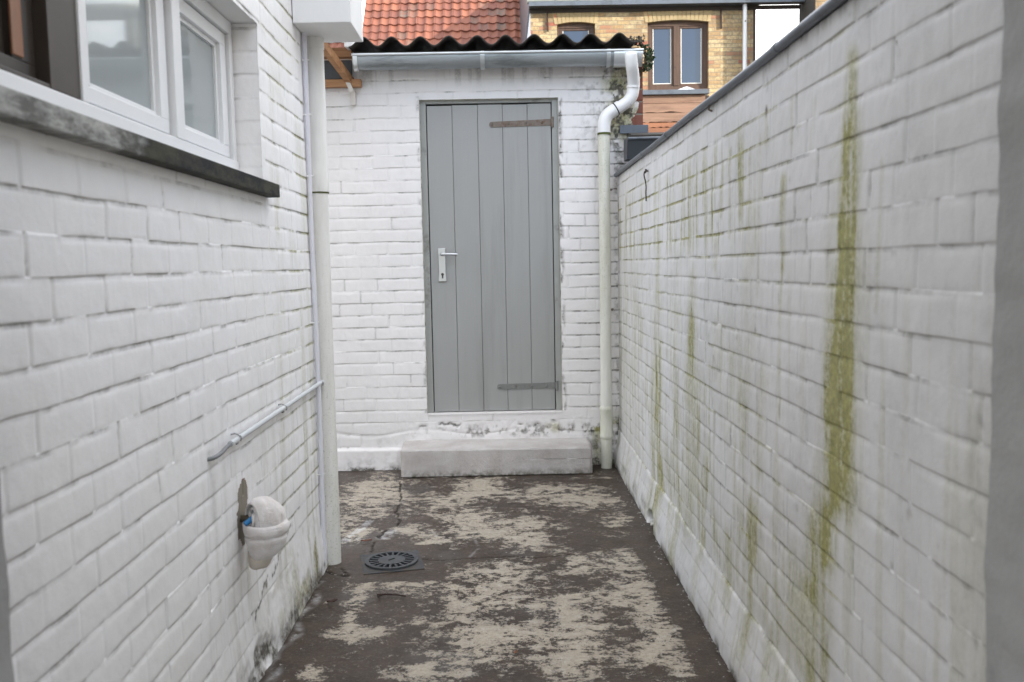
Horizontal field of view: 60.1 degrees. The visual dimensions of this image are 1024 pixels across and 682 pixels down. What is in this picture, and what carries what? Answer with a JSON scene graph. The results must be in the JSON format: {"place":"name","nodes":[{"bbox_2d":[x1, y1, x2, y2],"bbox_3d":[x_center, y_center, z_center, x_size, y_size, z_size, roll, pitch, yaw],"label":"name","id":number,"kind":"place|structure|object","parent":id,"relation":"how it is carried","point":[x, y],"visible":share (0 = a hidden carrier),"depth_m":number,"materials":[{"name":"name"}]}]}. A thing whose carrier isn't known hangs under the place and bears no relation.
{"place":"outdoors","nodes":[
{"label":"outdoors","id":0,"kind":"place"},
{"bbox_2d":[259,464,735,681],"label":"yard floor","id":1,"kind":"structure","parent":0,"point":[463,629],"depth_m":3.50,"materials":[{"name":"paint"}]},
{"bbox_2d":[0,0,328,681],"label":"house","id":2,"kind":"structure","parent":1,"relation":"on","point":[156,336],"depth_m":2.08,"materials":[{"name":"brick"}]},
{"bbox_2d":[0,0,238,169],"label":"window","id":3,"kind":"structure","parent":2,"relation":"in","point":[161,71],"depth_m":2.22,"materials":[{"name":"white paint"}]},
{"bbox_2d":[240,496,289,569],"bbox_3d":[-0.750,0.576,2.678,0.150,0.216,0.138,-5,6,-36],"label":"flue vent terminal","id":4,"kind":"object","parent":2,"relation":"attached to","point":[264,521],"visible":1,"depth_m":2.64,"materials":[{"name":"plastic"}]},
{"bbox_2d":[207,380,323,460],"bbox_3d":[-0.820,0.245,3.101,0.047,0.040,1.445,-1,5,-1],"label":"conduit","id":5,"kind":"object","parent":2,"relation":"attached to","point":[245,433],"visible":0.95,"depth_m":2.83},
{"bbox_2d":[301,32,326,563],"bbox_3d":[-0.838,-0.570,3.692,0.033,3.070,0.035,-1,5,-1],"label":"service pipe","id":6,"kind":"object","parent":2,"relation":"attached to","point":[306,115],"visible":0.91,"depth_m":3.71,"materials":[{"name":"paint"}]},
{"bbox_2d":[292,0,362,564],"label":"downpipe","id":7,"kind":"object","parent":2,"relation":"attached to","point":[319,23],"visible":0.81,"depth_m":3.75,"materials":[{"name":"paint"}]},
{"bbox_2d":[377,593,405,596],"bbox_3d":[-0.476,1.003,3.498,0.117,0.012,0.031,-1,5,-1],"label":"twig","id":8,"kind":"object","parent":1,"relation":"on","point":[380,594],"visible":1,"depth_m":3.50,"materials":[{"name":"brown wood"}]},
{"bbox_2d":[360,550,424,574],"bbox_3d":[-0.530,1.029,3.912,0.260,0.135,0.260,-2,5,-13],"label":"floor drain","id":9,"kind":"object","parent":1,"relation":"in","point":[390,561],"visible":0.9,"depth_m":3.88,"materials":[{"name":"grey metal"}]},
{"bbox_2d":[324,32,643,470],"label":"shed","id":10,"kind":"structure","parent":1,"relation":"on","point":[463,197],"depth_m":5.60,"materials":[{"name":"brick"}]},
{"bbox_2d":[324,42,361,105],"bbox_3d":[-1.655,-1.624,5.181,1.458,0.405,0.600,-1,5,-1],"label":"timber canopy","id":11,"kind":"object","parent":10,"relation":"attached to","point":[338,72],"visible":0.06,"depth_m":5.43,"materials":[{"name":"brown wood"}]},
{"bbox_2d":[426,103,557,411],"bbox_3d":[-0.107,-0.519,5.625,0.830,1.954,0.116,-1,5,-1],"label":"door","id":12,"kind":"structure","parent":10,"relation":"in","point":[490,188],"depth_m":5.63,"materials":[{"name":"grey paint"}]},
{"bbox_2d":[597,51,639,468],"bbox_3d":[0.680,-0.471,5.508,0.270,2.561,0.170,2,6,32],"label":"downpipe","id":13,"kind":"object","parent":10,"relation":"attached to","point":[609,113],"visible":1,"depth_m":5.48,"materials":[{"name":"paint"}]},
{"bbox_2d":[628,34,655,75],"bbox_3d":[0.788,-1.749,5.417,0.187,0.221,0.211,-1,5,-1],"label":"ivy","id":14,"kind":"object","parent":10,"relation":"attached to","point":[648,58],"visible":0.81,"depth_m":5.42,"materials":[{"name":"green plant"}]},
{"bbox_2d":[400,437,592,477],"bbox_3d":[-0.096,0.730,5.584,1.183,0.187,0.257,-1,5,-1],"label":"concrete step","id":15,"kind":"object","parent":1,"relation":"on","point":[480,457],"visible":1,"depth_m":5.46,"materials":[{"name":"white concrete"}]},
{"bbox_2d":[271,478,729,681],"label":"paint crumbs","id":16,"kind":"object","parent":1,"relation":"on","point":[571,603],"visible":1,"depth_m":3.49,"materials":[{"name":"white paint"}]},
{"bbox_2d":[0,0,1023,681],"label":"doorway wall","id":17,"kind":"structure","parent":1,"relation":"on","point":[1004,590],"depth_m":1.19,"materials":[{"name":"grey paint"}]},
{"bbox_2d":[614,0,1003,681],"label":"garden wall","id":18,"kind":"structure","parent":1,"relation":"on","point":[806,288],"depth_m":2.00,"materials":[{"name":"brick"}]},
{"bbox_2d":[643,169,647,200],"bbox_3d":[0.670,-0.774,4.391,0.031,0.160,0.054,-3,5,-19],"label":"hook","id":19,"kind":"object","parent":18,"relation":"hanging from","point":[646,170],"visible":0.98,"depth_m":4.39,"materials":[{"name":"metal"}]},
{"bbox_2d":[756,4,798,58],"label":"sky","id":20,"kind":"structure","parent":0,"point":[772,25],"materials":[{"name":"white"}]},
{"label":"ground","id":21,"kind":"structure","parent":0,"visible":0},
{"bbox_2d":[328,42,343,47],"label":"tiled house","id":22,"kind":"structure","parent":21,"relation":"on","point":[336,44],"depth_m":21.57,"materials":[{"name":"tile"}]},
{"bbox_2d":[362,0,520,45],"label":"tiled house","id":23,"kind":"structure","parent":21,"relation":"on","point":[408,22],"depth_m":19.93,"materials":[{"name":"tile"}]},
{"bbox_2d":[620,125,663,161],"bbox_3d":[1.817,-0.285,5.489,2.248,2.150,0.280,-1,5,-1],"label":"neighbour lean to","id":24,"kind":"object","parent":21,"relation":"on","point":[639,139],"visible":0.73,"depth_m":5.31,"materials":[{"name":"grey paint"}]},
{"bbox_2d":[519,0,804,96],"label":"brick house","id":25,"kind":"structure","parent":21,"relation":"on","point":[710,45],"depth_m":14.65,"materials":[{"name":"brick"}]},
{"bbox_2d":[557,23,594,41],"bbox_3d":[1.065,-4.797,14.755,0.630,0.970,0.060,-1,5,-1],"label":"window","id":26,"kind":"structure","parent":25,"relation":"in","point":[576,32],"depth_m":14.71,"materials":[{"name":"brown wood"}]},
{"bbox_2d":[648,21,709,91],"bbox_3d":[2.757,-4.729,14.745,1.030,1.180,0.190,-1,5,-1],"label":"window","id":27,"kind":"structure","parent":25,"relation":"in","point":[680,48],"depth_m":14.77,"materials":[{"name":"brown wood"}]},
{"bbox_2d":[643,87,708,131],"bbox_3d":[2.618,-2.009,14.375,1.835,4.020,1.052,-1,5,-1],"label":"clad annex","id":28,"kind":"object","parent":21,"relation":"on","point":[664,110],"visible":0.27,"depth_m":13.75,"materials":[{"name":"brown wood"}]},
{"bbox_2d":[799,0,826,22],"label":"building","id":29,"kind":"structure","parent":21,"relation":"on","point":[808,8],"depth_m":14.30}
]}

